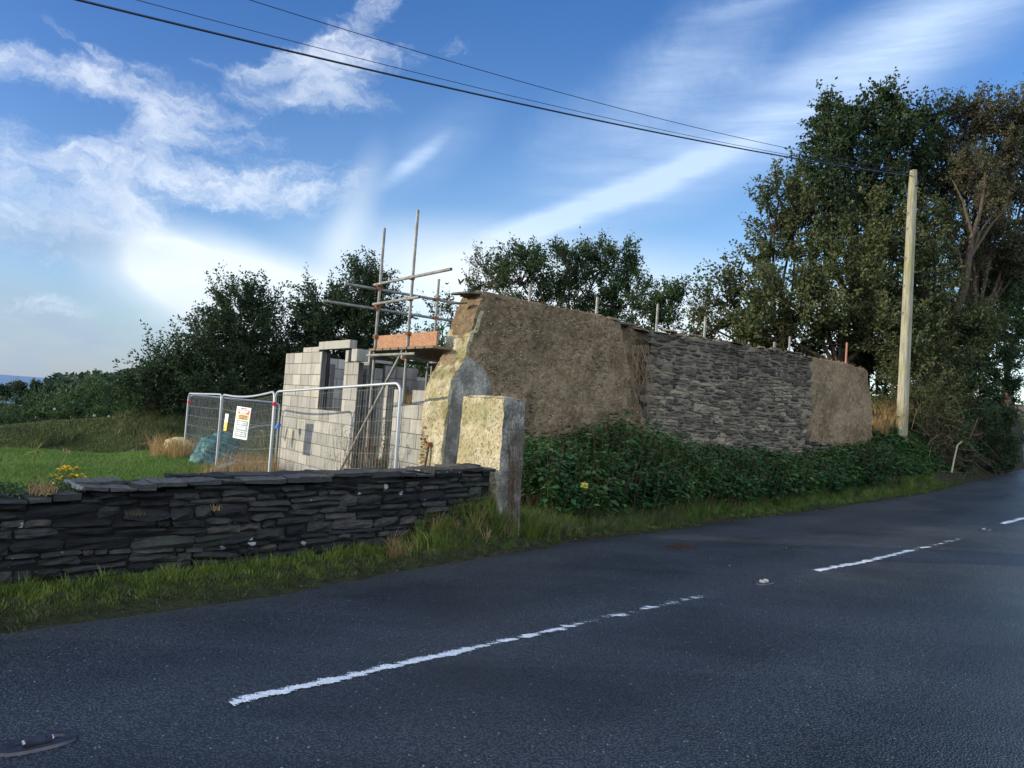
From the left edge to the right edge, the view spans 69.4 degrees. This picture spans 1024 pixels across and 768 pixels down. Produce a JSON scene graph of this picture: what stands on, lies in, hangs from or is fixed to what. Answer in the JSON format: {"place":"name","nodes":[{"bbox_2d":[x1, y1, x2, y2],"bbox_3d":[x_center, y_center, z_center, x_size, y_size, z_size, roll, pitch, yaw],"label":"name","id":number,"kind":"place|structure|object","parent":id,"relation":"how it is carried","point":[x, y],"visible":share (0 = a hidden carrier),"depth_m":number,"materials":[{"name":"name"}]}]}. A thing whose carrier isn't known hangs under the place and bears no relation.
{"place":"outdoors","nodes":[
{"label":"outdoors","id":0,"kind":"place"},
{"bbox_2d":[0,375,44,405],"bbox_3d":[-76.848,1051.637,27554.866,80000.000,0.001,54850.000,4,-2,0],"label":"sea","id":1,"kind":"structure","parent":0,"point":[5,379],"depth_m":6817.51,"materials":[{"name":"liquid"}]},
{"bbox_2d":[0,398,281,460],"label":"bank grass","id":2,"kind":"structure","parent":0,"point":[53,438],"depth_m":23.66,"materials":[{"name":"green grass"}]},
{"bbox_2d":[159,459,282,474],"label":"mixed grass","id":3,"kind":"structure","parent":0,"point":[191,471],"depth_m":14.28,"materials":[{"name":"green plant"}]},
{"bbox_2d":[397,490,566,558],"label":"grass","id":4,"kind":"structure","parent":0,"point":[532,530],"depth_m":7.53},
{"bbox_2d":[0,430,1023,767],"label":"road","id":5,"kind":"structure","parent":0,"point":[908,660],"depth_m":4.10,"materials":[{"name":"grey asphalt"}]},
{"bbox_2d":[0,731,77,756],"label":"road stud","id":6,"kind":"object","parent":5,"relation":"on","point":[37,743],"visible":1,"depth_m":2.75,"materials":[{"name":"metal"}]},
{"bbox_2d":[122,496,893,694],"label":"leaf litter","id":7,"kind":"object","parent":5,"relation":"on","point":[527,586],"visible":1,"depth_m":6.24,"materials":[{"name":"brown plant"}]},
{"bbox_2d":[229,518,1023,705],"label":"road markings","id":8,"kind":"object","parent":5,"relation":"on","point":[249,697],"visible":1,"depth_m":3.93,"materials":[{"name":"paint"}]},
{"bbox_2d":[666,544,695,549],"bbox_3d":[1.895,1.828,8.297,0.260,0.027,0.260,6,-3,-44],"label":"inspection cover","id":9,"kind":"object","parent":5,"relation":"on","point":[681,546],"visible":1,"depth_m":8.25,"materials":[{"name":"metal"}]},
{"bbox_2d":[754,579,773,584],"bbox_3d":[2.264,1.772,6.646,0.270,0.029,0.124,6,-3,-45],"label":"road stud","id":10,"kind":"object","parent":5,"relation":"on","point":[764,582],"visible":1,"depth_m":6.62,"materials":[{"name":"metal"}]},
{"bbox_2d":[0,395,1023,633],"bbox_3d":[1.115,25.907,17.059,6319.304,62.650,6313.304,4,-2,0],"label":"ground","id":11,"kind":"structure","parent":0,"point":[173,602],"depth_m":6.46,"materials":[{"name":"green plant"}]},
{"bbox_2d":[0,383,14,410],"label":"distant tree","id":12,"kind":"object","parent":11,"relation":"on","point":[5,390],"visible":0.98,"depth_m":156.53,"materials":[{"name":"green plant"}]},
{"bbox_2d":[6,377,29,406],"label":"distant tree","id":13,"kind":"object","parent":11,"relation":"on","point":[19,386],"visible":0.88,"depth_m":166.22,"materials":[{"name":"green plant"}]},
{"bbox_2d":[17,389,37,399],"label":"distant tree","id":14,"kind":"object","parent":11,"relation":"on","point":[21,394],"visible":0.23,"depth_m":179.91,"materials":[{"name":"green plant"}]},
{"bbox_2d":[23,443,47,481],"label":"tall weed","id":15,"kind":"object","parent":11,"relation":"on","point":[34,452],"visible":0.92,"depth_m":5.57,"materials":[{"name":"green plant"}]},
{"bbox_2d":[28,378,42,394],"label":"distant tree","id":16,"kind":"object","parent":11,"relation":"on","point":[34,382],"visible":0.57,"depth_m":176.80,"materials":[{"name":"green plant"}]},
{"bbox_2d":[41,380,59,394],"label":"distant tree","id":17,"kind":"object","parent":11,"relation":"on","point":[49,388],"visible":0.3,"depth_m":153.28,"materials":[{"name":"green plant"}]},
{"bbox_2d":[50,465,85,490],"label":"ragwort plant","id":18,"kind":"object","parent":11,"relation":"on","point":[64,468],"visible":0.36,"depth_m":6.16,"materials":[{"name":"yellow plant"}]},
{"bbox_2d":[0,365,173,424],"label":"woodland","id":19,"kind":"object","parent":11,"relation":"on","point":[67,381],"visible":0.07,"depth_m":132.79,"materials":[{"name":"green plant"}]},
{"bbox_2d":[0,382,174,424],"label":"field hedge","id":20,"kind":"object","parent":11,"relation":"on","point":[106,407],"visible":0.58,"depth_m":32.47,"materials":[{"name":"green plant"}]},
{"bbox_2d":[82,375,137,395],"bbox_3d":[-16.307,0.173,29.818,2.572,1.074,1.669,4,-2,0],"label":"bramble bush","id":21,"kind":"object","parent":11,"relation":"on","point":[95,385],"visible":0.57,"depth_m":29.93,"materials":[{"name":"green plant"}]},
{"bbox_2d":[0,446,236,498],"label":"lawn grass","id":22,"kind":"structure","parent":11,"relation":"on","point":[92,471],"depth_m":15.98,"materials":[{"name":"green plant"}]},
{"bbox_2d":[165,437,193,448],"bbox_3d":[-9.459,1.686,20.930,0.854,0.378,0.744,4,-2,0],"label":"straw bundle","id":23,"kind":"object","parent":11,"relation":"on","point":[178,441],"visible":0.26,"depth_m":20.79,"materials":[{"name":"beige plant"}]},
{"bbox_2d":[99,312,282,430],"bbox_3d":[-10.521,-0.281,25.268,6.306,4.200,4.396,4,-2,0],"label":"hawthorn tree","id":24,"kind":"object","parent":11,"relation":"on","point":[186,373],"visible":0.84,"depth_m":24.52,"materials":[{"name":"green plant"}]},
{"bbox_2d":[184,393,221,465],"bbox_3d":[-7.166,1.192,17.023,0.068,2.019,3.274,6,-3,-35],"label":"fence","id":25,"kind":"object","parent":11,"relation":"on","point":[219,419],"visible":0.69,"depth_m":16.76,"materials":[{"name":"metal"}]},
{"bbox_2d":[140,430,284,472],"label":"dry grass","id":26,"kind":"structure","parent":11,"relation":"on","point":[180,448],"depth_m":17.06,"materials":[{"name":"beige plant"}]},
{"bbox_2d":[188,430,244,464],"bbox_3d":[-6.734,1.498,16.949,1.319,0.890,1.240,4,-2,0],"label":"tarpaulin","id":27,"kind":"object","parent":11,"relation":"on","point":[199,454],"visible":0.65,"depth_m":16.58,"materials":[{"name":"teal plastic"}]},
{"bbox_2d":[207,461,236,470],"bbox_3d":[-5.942,1.736,15.130,0.535,0.299,0.320,6,-3,-37],"label":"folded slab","id":28,"kind":"object","parent":11,"relation":"on","point":[231,462],"depth_m":15.14,"materials":[{"name":"grey stone"}]},
{"bbox_2d":[187,394,279,458],"bbox_3d":[-7.194,1.346,19.044,2.264,2.026,0.079,5,-2,-26],"label":"fence","id":29,"kind":"object","parent":11,"relation":"on","point":[278,404],"visible":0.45,"depth_m":19.19,"materials":[{"name":"metal"}]},
{"bbox_2d":[168,260,303,410],"bbox_3d":[-9.160,-1.336,26.330,5.599,5.975,4.408,5,-2,-29],"label":"hawthorn tree","id":30,"kind":"object","parent":11,"relation":"on","point":[251,309],"visible":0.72,"depth_m":25.51,"materials":[{"name":"green plant"}]},
{"bbox_2d":[217,391,274,470],"bbox_3d":[-5.227,1.146,14.335,0.075,2.093,3.439,6,-3,-36],"label":"fence","id":31,"kind":"object","parent":11,"relation":"on","point":[262,394],"visible":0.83,"depth_m":14.17,"materials":[{"name":"metal"}]},
{"bbox_2d":[223,414,228,430],"bbox_3d":[-5.861,0.784,15.164,0.138,0.352,0.013,3,-3,38],"label":"warning tag","id":32,"kind":"object","parent":31,"relation":"attached to","point":[226,421],"visible":1,"depth_m":15.15,"materials":[{"name":"white plastic"}]},
{"bbox_2d":[233,406,250,439],"bbox_3d":[-5.299,0.765,14.515,0.542,0.640,0.014,3,-3,38],"label":"safety sign","id":33,"kind":"object","parent":31,"relation":"attached to","point":[241,416],"visible":0.91,"depth_m":14.51,"materials":[{"name":"white plastic"}]},
{"bbox_2d":[0,463,495,584],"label":"dry stone wall","id":34,"kind":"structure","parent":11,"relation":"on","point":[90,525],"depth_m":5.65,"materials":[{"name":"stone"}]},
{"bbox_2d":[0,476,81,498],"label":"wall top weeds","id":35,"kind":"object","parent":34,"relation":"on","point":[10,489],"depth_m":4.97,"materials":[{"name":"green plant"}]},
{"bbox_2d":[18,471,68,496],"bbox_3d":[-3.087,0.636,4.800,0.350,0.178,0.260,4,-2,0],"label":"grass tuft","id":36,"kind":"object","parent":34,"relation":"on","point":[42,489],"visible":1,"depth_m":4.79,"materials":[{"name":"beige plant"}]},
{"bbox_2d":[125,509,144,516],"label":"grass tuft","id":37,"kind":"object","parent":34,"relation":"on","point":[131,513],"visible":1,"depth_m":5.19,"materials":[{"name":"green plant"}]},
{"bbox_2d":[211,504,221,510],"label":"grass tuft","id":38,"kind":"object","parent":34,"relation":"attached to","point":[214,509],"visible":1,"depth_m":5.60,"materials":[{"name":"brown plant"}]},
{"bbox_2d":[0,506,498,620],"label":"verge grass","id":39,"kind":"structure","parent":11,"relation":"on","point":[174,572],"depth_m":5.29,"materials":[{"name":"green plant"}]},
{"bbox_2d":[248,424,270,431],"bbox_3d":[-5.299,0.923,15.562,0.524,0.208,0.084,4,-2,0],"label":"ribbed hose","id":40,"kind":"object","parent":11,"relation":"on","point":[259,426],"visible":0.74,"depth_m":15.54,"materials":[{"name":"grey plastic"}]},
{"bbox_2d":[268,382,401,471],"bbox_3d":[-2.911,1.025,11.618,0.084,2.200,3.698,6,-3,-45],"label":"fence","id":41,"kind":"object","parent":11,"relation":"on","point":[352,386],"visible":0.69,"depth_m":11.40,"materials":[{"name":"metal"}]},
{"bbox_2d":[269,245,420,371],"bbox_3d":[-5.477,-1.822,26.631,4.813,6.206,6.006,2,-3,43],"label":"hawthorn tree","id":42,"kind":"object","parent":11,"relation":"on","point":[320,326],"visible":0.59,"depth_m":25.67,"materials":[{"name":"green plant"}]},
{"bbox_2d":[277,340,429,470],"bbox_3d":[-1.703,0.893,14.644,3.713,3.115,6.175,6,-3,-37],"label":"blockwork shell","id":43,"kind":"object","parent":11,"relation":"on","point":[312,367],"visible":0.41,"depth_m":13.99,"materials":[{"name":"concrete"}]},
{"bbox_2d":[351,349,368,361],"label":"concrete block","id":44,"kind":"structure","parent":43,"relation":"on","point":[358,355],"depth_m":12.89,"materials":[{"name":"grey concrete"}]},
{"bbox_2d":[375,360,392,363],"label":"concrete block","id":45,"kind":"structure","parent":43,"relation":"on","point":[382,362],"depth_m":14.17,"materials":[{"name":"grey concrete"}]},
{"bbox_2d":[368,385,408,459],"bbox_3d":[-2.332,0.683,13.486,0.444,1.324,0.925,6,-3,-36],"label":"block stack","id":46,"kind":"object","parent":43,"relation":"on","point":[387,414],"visible":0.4,"depth_m":13.11,"materials":[{"name":"concrete"}]},
{"bbox_2d":[402,389,412,407],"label":"dry shrub","id":47,"kind":"object","parent":43,"relation":"on","point":[410,401],"visible":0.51,"depth_m":11.56,"materials":[{"name":"brown plant"}]},
{"bbox_2d":[323,413,394,469],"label":"dead brambles","id":48,"kind":"object","parent":11,"relation":"on","point":[372,458],"visible":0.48,"depth_m":11.78,"materials":[{"name":"plant"}]},
{"bbox_2d":[369,368,382,457],"bbox_3d":[-2.755,0.581,14.889,0.440,1.768,0.688,6,-3,-37],"label":"block stack","id":49,"kind":"object","parent":11,"relation":"on","point":[378,373],"visible":0.04,"depth_m":14.55,"materials":[{"name":"concrete"}]},
{"bbox_2d":[365,427,390,469],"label":"ivy shoot","id":50,"kind":"object","parent":11,"relation":"on","point":[383,461],"visible":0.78,"depth_m":11.30,"materials":[{"name":"green plant"}]},
{"bbox_2d":[322,210,458,469],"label":"scaffold tower","id":51,"kind":"structure","parent":11,"relation":"on","point":[409,345],"depth_m":12.14,"materials":[{"name":"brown metal"}]},
{"bbox_2d":[388,321,447,377],"bbox_3d":[-2.654,0.561,21.780,2.739,5.040,4.536,4,-2,0],"label":"pine shrub","id":52,"kind":"object","parent":11,"relation":"on","point":[421,370],"visible":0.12,"depth_m":21.02,"materials":[{"name":"green plant"}]},
{"bbox_2d":[424,440,431,465],"bbox_3d":[-1.225,1.053,10.765,0.138,0.470,0.091,5,-2,-27],"label":"post rammer","id":53,"kind":"object","parent":11,"relation":"on","point":[428,444],"visible":0.81,"depth_m":10.74,"materials":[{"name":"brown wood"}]},
{"bbox_2d":[425,360,433,389],"bbox_3d":[-1.440,0.878,11.872,0.140,2.517,0.140,6,-3,-37],"label":"steel prop","id":54,"kind":"object","parent":11,"relation":"on","point":[427,372],"visible":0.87,"depth_m":11.89,"materials":[{"name":"grey metal"}]},
{"bbox_2d":[410,283,457,343],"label":"feathery tree","id":55,"kind":"object","parent":11,"relation":"on","point":[447,307],"visible":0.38,"depth_m":27.20,"materials":[{"name":"green plant"}]},
{"bbox_2d":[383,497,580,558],"bbox_3d":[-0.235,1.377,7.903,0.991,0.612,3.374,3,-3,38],"label":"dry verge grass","id":56,"kind":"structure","parent":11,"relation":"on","point":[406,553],"depth_m":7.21,"materials":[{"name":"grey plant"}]},
{"bbox_2d":[0,479,965,632],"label":"verge thatch","id":57,"kind":"object","parent":11,"relation":"on","point":[90,596],"visible":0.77,"depth_m":5.76,"materials":[{"name":"green plant"}]},
{"bbox_2d":[456,395,525,533],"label":"gate pier","id":58,"kind":"structure","parent":11,"relation":"on","point":[484,429],"depth_m":7.95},
{"bbox_2d":[489,392,529,533],"bbox_3d":[-0.026,0.895,7.926,0.389,1.592,0.390,6,-3,-44],"label":"dry vine","id":59,"kind":"object","parent":58,"relation":"attached to","point":[514,477],"visible":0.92,"depth_m":7.87,"materials":[{"name":"brown plant"}]},
{"bbox_2d":[461,239,527,292],"bbox_3d":[-1.039,-1.689,26.680,2.266,7.119,2.145,3,-3,38],"label":"bare topped shrub","id":60,"kind":"object","parent":11,"relation":"on","point":[476,265],"visible":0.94,"depth_m":27.03,"materials":[{"name":"green plant"}]},
{"bbox_2d":[528,284,531,300],"bbox_3d":[0.201,-0.040,13.034,0.052,3.474,0.052,4,-2,0],"label":"scaffold pole","id":61,"kind":"object","parent":11,"relation":"on","point":[529,291],"visible":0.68,"depth_m":13.07,"materials":[{"name":"silver metal"}]},
{"bbox_2d":[462,226,659,321],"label":"spreading tree","id":62,"kind":"object","parent":11,"relation":"on","point":[533,258],"visible":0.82,"depth_m":29.47,"materials":[{"name":"green plant"}]},
{"bbox_2d":[581,483,587,521],"bbox_3d":[0.892,1.535,9.306,0.093,0.580,0.022,4,-2,6],"label":"marker post","id":63,"kind":"object","parent":11,"relation":"on","point":[584,485],"visible":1,"depth_m":9.31,"materials":[{"name":"yellow"}]},
{"bbox_2d":[488,499,691,538],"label":"mixed verge grass","id":64,"kind":"structure","parent":11,"relation":"on","point":[670,516],"depth_m":9.38,"materials":[{"name":"green plant"}]},
{"bbox_2d":[595,297,598,313],"bbox_3d":[1.499,0.083,14.012,0.052,3.490,0.052,4,-2,0],"label":"scaffold pole","id":65,"kind":"object","parent":11,"relation":"on","point":[596,306],"visible":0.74,"depth_m":14.05,"materials":[{"name":"silver metal"}]},
{"bbox_2d":[417,290,872,470],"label":"ruined cob wall","id":66,"kind":"structure","parent":11,"relation":"on","point":[558,368],"depth_m":12.78,"materials":[{"name":"brown stone"}]},
{"bbox_2d":[626,345,658,426],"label":"hanging roots","id":67,"kind":"object","parent":66,"relation":"hanging from","point":[642,365],"visible":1,"depth_m":12.77,"materials":[{"name":"brown plant"}]},
{"bbox_2d":[634,335,652,359],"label":"ivy clump","id":68,"kind":"object","parent":66,"relation":"attached to","point":[646,341],"visible":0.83,"depth_m":12.95,"materials":[{"name":"green plant"}]},
{"bbox_2d":[483,290,863,368],"bbox_3d":[3.935,-0.895,14.527,11.162,0.179,0.621,6,-3,-37],"label":"wall top growth","id":69,"kind":"object","parent":66,"relation":"on","point":[670,331],"depth_m":13.49,"materials":[{"name":"green plant"}]},
{"bbox_2d":[615,273,697,333],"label":"leafy tree","id":70,"kind":"object","parent":11,"relation":"on","point":[676,293],"visible":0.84,"depth_m":27.84,"materials":[{"name":"green plant"}]},
{"bbox_2d":[655,304,658,331],"bbox_3d":[2.846,0.163,15.025,0.052,3.602,0.052,4,-2,0],"label":"scaffold pole","id":71,"kind":"object","parent":11,"relation":"on","point":[657,315],"visible":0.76,"depth_m":15.06,"materials":[{"name":"silver metal"}]},
{"bbox_2d":[666,286,724,338],"bbox_3d":[6.168,-1.257,24.196,1.927,3.801,1.832,3,-3,38],"label":"narrow leaved shrub","id":72,"kind":"object","parent":11,"relation":"on","point":[697,316],"visible":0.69,"depth_m":23.90,"materials":[{"name":"green plant"}]},
{"bbox_2d":[703,316,706,337],"bbox_3d":[4.055,0.310,15.935,0.052,3.552,0.052,4,-2,0],"label":"scaffold pole","id":73,"kind":"object","parent":11,"relation":"on","point":[704,329],"visible":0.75,"depth_m":15.97,"materials":[{"name":"silver metal"}]},
{"bbox_2d":[470,451,947,550],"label":"grass verge","id":74,"kind":"structure","parent":11,"relation":"on","point":[819,496],"depth_m":12.08,"materials":[{"name":"green plant"}]},
{"bbox_2d":[521,406,935,521],"bbox_3d":[5.200,1.072,14.623,14.563,2.461,2.793,6,-3,-44],"label":"bramble growth","id":75,"kind":"object","parent":11,"relation":"on","point":[676,489],"visible":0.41,"depth_m":11.70,"materials":[{"name":"green plant"}]},
{"bbox_2d":[520,395,956,520],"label":"nettle bank","id":76,"kind":"structure","parent":11,"relation":"on","point":[642,482],"depth_m":11.52,"materials":[{"name":"green plant"}]},
{"bbox_2d":[666,155,835,342],"bbox_3d":[7.948,-3.516,24.207,5.394,8.378,3.448,4,-2,0],"label":"sycamore tree","id":77,"kind":"object","parent":11,"relation":"on","point":[788,223],"visible":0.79,"depth_m":23.96,"materials":[{"name":"green plant"}]},
{"bbox_2d":[788,336,790,350],"bbox_3d":[6.605,0.593,17.856,0.052,3.501,0.052,4,-2,0],"label":"scaffold pole","id":78,"kind":"object","parent":11,"relation":"on","point":[789,344],"visible":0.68,"depth_m":17.89,"materials":[{"name":"silver metal"}]},
{"bbox_2d":[706,180,945,362],"bbox_3d":[9.737,-2.879,22.399,6.425,7.296,4.992,5,-2,-13],"label":"ivy clad tree","id":79,"kind":"object","parent":11,"relation":"on","point":[873,246],"visible":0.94,"depth_m":21.90,"materials":[{"name":"green plant"}]},
{"bbox_2d":[845,342,847,363],"bbox_3d":[8.692,0.727,19.426,0.052,3.654,0.052,4,-2,0],"label":"scaffold pole","id":80,"kind":"object","parent":11,"relation":"on","point":[846,351],"visible":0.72,"depth_m":19.47,"materials":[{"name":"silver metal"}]},
{"bbox_2d":[676,232,1023,429],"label":"undergrowth","id":81,"kind":"object","parent":11,"relation":"on","point":[1007,296],"visible":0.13,"depth_m":23.74,"materials":[{"name":"green plant"}]},
{"bbox_2d":[774,66,970,387],"bbox_3d":[12.196,-5.014,25.327,5.960,11.660,5.285,6,-3,-42],"label":"sycamore tree","id":82,"kind":"object","parent":11,"relation":"on","point":[887,135],"visible":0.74,"depth_m":24.84,"materials":[{"name":"green plant"}]},
{"bbox_2d":[871,416,894,434],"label":"dry grass tuft","id":83,"kind":"object","parent":11,"relation":"on","point":[879,424],"visible":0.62,"depth_m":18.49,"materials":[{"name":"beige plant"}]},
{"bbox_2d":[872,395,918,429],"bbox_3d":[9.815,0.730,19.293,1.822,1.033,1.953,3,-2,25],"label":"dry grass tuft","id":84,"kind":"object","parent":11,"relation":"on","point":[891,421],"visible":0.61,"depth_m":19.10,"materials":[{"name":"beige plant"}]},
{"bbox_2d":[896,161,918,442],"bbox_3d":[10.216,-2.116,19.126,0.496,7.349,0.289,4,-2,14],"label":"telegraph pole","id":85,"kind":"object","parent":11,"relation":"on","point":[905,345],"visible":0.96,"depth_m":19.03,"materials":[{"name":"brown wood"}]},
{"bbox_2d":[75,0,911,175],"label":"overhead wire","id":86,"kind":"object","parent":85,"relation":"attached to","point":[198,29],"visible":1,"depth_m":10.60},
{"bbox_2d":[137,0,911,173],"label":"overhead wire","id":87,"kind":"object","parent":85,"relation":"attached to","point":[473,86],"visible":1,"depth_m":11.03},
{"bbox_2d":[250,0,908,169],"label":"overhead wire","id":88,"kind":"object","parent":85,"relation":"attached to","point":[539,86],"visible":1,"depth_m":12.17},
{"bbox_2d":[869,332,988,457],"bbox_3d":[11.362,0.231,20.320,4.380,3.791,2.911,6,-3,-40],"label":"scrub bush","id":89,"kind":"object","parent":11,"relation":"on","point":[952,384],"visible":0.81,"depth_m":20.05,"materials":[{"name":"green plant"}]},
{"bbox_2d":[849,183,1021,424],"bbox_3d":[12.588,-2.478,21.738,3.851,7.645,5.302,2,-3,42],"label":"ivy clad tree","id":90,"kind":"object","parent":11,"relation":"on","point":[982,317],"visible":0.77,"depth_m":21.50,"materials":[{"name":"green plant"}]},
{"bbox_2d":[899,395,1005,479],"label":"bramble stems","id":91,"kind":"object","parent":11,"relation":"on","point":[946,442],"visible":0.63,"depth_m":18.87,"materials":[{"name":"brown plant"}]},
{"bbox_2d":[951,441,961,472],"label":"broken branch","id":92,"kind":"object","parent":11,"relation":"on","point":[952,467],"visible":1,"depth_m":17.86,"materials":[{"name":"grey wood"}]},
{"bbox_2d":[912,73,1023,409],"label":"ash tree","id":93,"kind":"object","parent":11,"relation":"on","point":[1009,126],"visible":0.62,"depth_m":24.70,"materials":[{"name":"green plant"}]},
{"bbox_2d":[924,134,1014,375],"bbox_3d":[13.607,-3.776,22.121,2.826,7.540,1.906,6,-3,-44],"label":"leaning tree","id":94,"kind":"object","parent":11,"relation":"on","point":[973,246],"visible":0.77,"depth_m":22.13,"materials":[{"name":"brown plant"}]},
{"bbox_2d":[945,328,1023,474],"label":"roadside hedge","id":95,"kind":"object","parent":11,"relation":"on","point":[1005,440],"visible":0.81,"depth_m":21.02,"materials":[{"name":"green plant"}]},
{"bbox_2d":[978,236,1023,429],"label":"holm oak tree","id":96,"kind":"object","parent":11,"relation":"on","point":[1021,308],"visible":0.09,"depth_m":26.64,"materials":[{"name":"green plant"}]},
{"bbox_2d":[1014,404,1023,418],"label":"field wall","id":97,"kind":"structure","parent":11,"relation":"on","point":[1021,408],"depth_m":62.23,"materials":[{"name":"grey stone"}]},
{"bbox_2d":[0,0,1023,403],"label":"sky","id":98,"kind":"structure","parent":0,"point":[140,156],"materials":[{"name":"blue"}]}
]}

